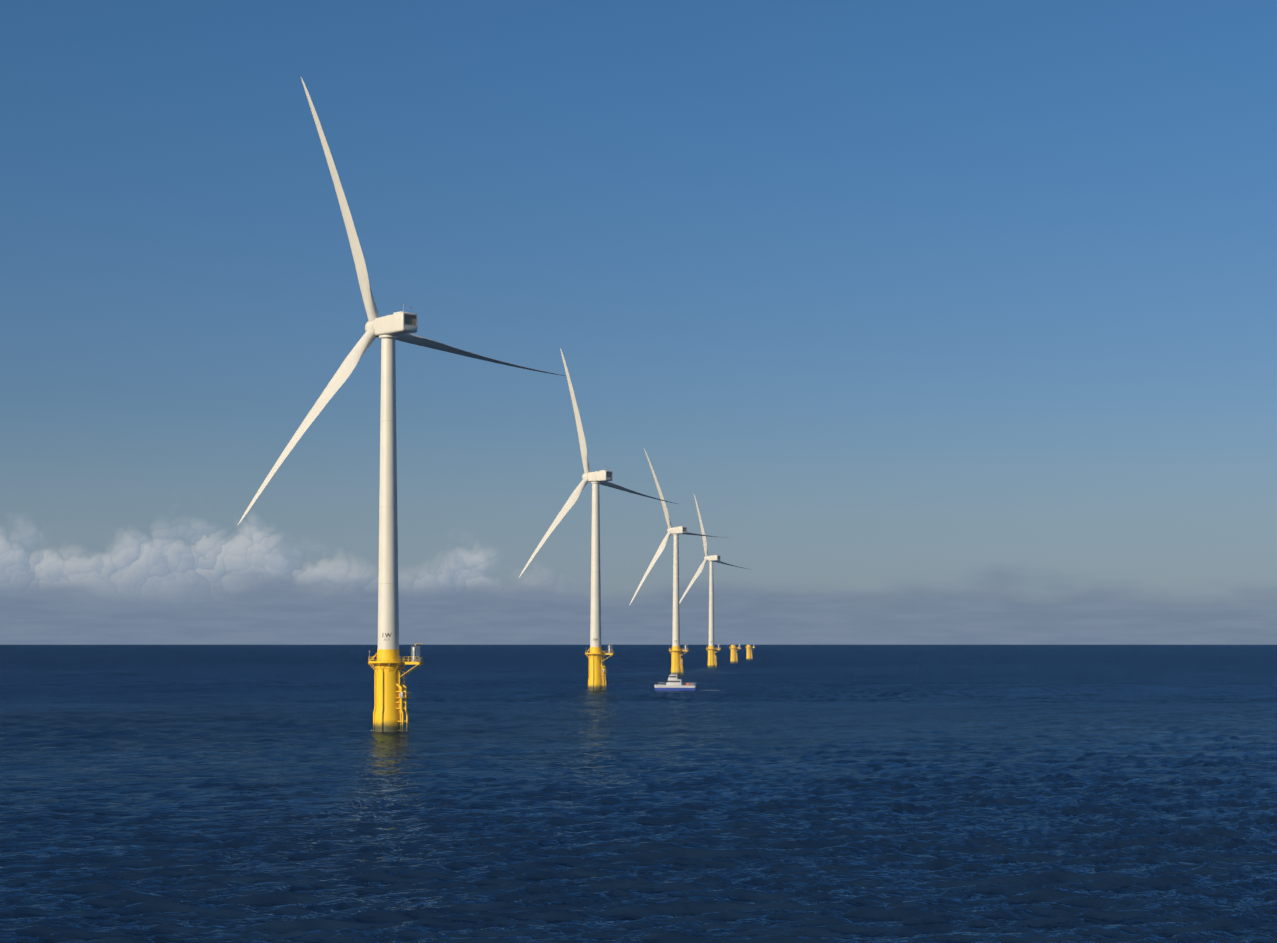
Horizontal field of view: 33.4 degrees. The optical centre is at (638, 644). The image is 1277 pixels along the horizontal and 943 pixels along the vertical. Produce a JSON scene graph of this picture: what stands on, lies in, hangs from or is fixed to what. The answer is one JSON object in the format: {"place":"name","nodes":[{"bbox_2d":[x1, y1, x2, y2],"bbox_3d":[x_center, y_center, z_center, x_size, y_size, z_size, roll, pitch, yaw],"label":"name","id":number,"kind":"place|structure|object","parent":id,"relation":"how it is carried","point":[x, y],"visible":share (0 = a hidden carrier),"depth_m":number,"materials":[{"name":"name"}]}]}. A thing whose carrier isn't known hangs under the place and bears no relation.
{"place":"outdoors","nodes":[
{"label":"outdoors","id":0,"kind":"place"},
{"bbox_2d":[0,645,1276,942],"bbox_3d":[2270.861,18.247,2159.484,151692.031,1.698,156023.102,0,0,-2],"label":"sea","id":1,"kind":"structure","parent":0,"point":[768,793],"depth_m":255.39,"materials":[{"name":"liquid"}]},
{"bbox_2d":[237,78,563,731],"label":"wind turbine","id":2,"kind":"object","parent":1,"relation":"on","point":[390,694],"visible":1,"depth_m":443.95,"materials":[{"name":"white metal"}]},
{"bbox_2d":[519,348,676,690],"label":"wind turbine","id":3,"kind":"object","parent":1,"relation":"in","point":[596,681],"visible":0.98,"depth_m":845.20,"materials":[{"name":"white metal"}]},
{"bbox_2d":[655,671,696,690],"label":"ship","id":4,"kind":"object","parent":1,"relation":"on","point":[674,683],"visible":1,"depth_m":829.48},
{"bbox_2d":[629,449,733,674],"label":"wind turbine","id":5,"kind":"object","parent":1,"relation":"in","point":[676,660],"visible":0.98,"depth_m":1246.67,"materials":[{"name":"white metal"}]},
{"bbox_2d":[679,495,751,667],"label":"wind turbine","id":6,"kind":"object","parent":1,"relation":"on","point":[711,650],"visible":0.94,"depth_m":1647.83,"materials":[{"name":"white metal"}]},
{"bbox_2d":[729,644,740,662],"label":"turbine foundation","id":7,"kind":"object","parent":1,"relation":"in","point":[734,654],"visible":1,"depth_m":2048.58,"materials":[{"name":"yellow metal"}]},
{"bbox_2d":[745,644,754,659],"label":"turbine foundation","id":8,"kind":"object","parent":1,"relation":"in","point":[748,652],"visible":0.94,"depth_m":2450.05,"materials":[{"name":"yellow metal"}]},
{"bbox_2d":[0,0,1276,644],"label":"sky","id":9,"kind":"structure","parent":0,"point":[957,318],"materials":[{"name":"blue"}]}
]}

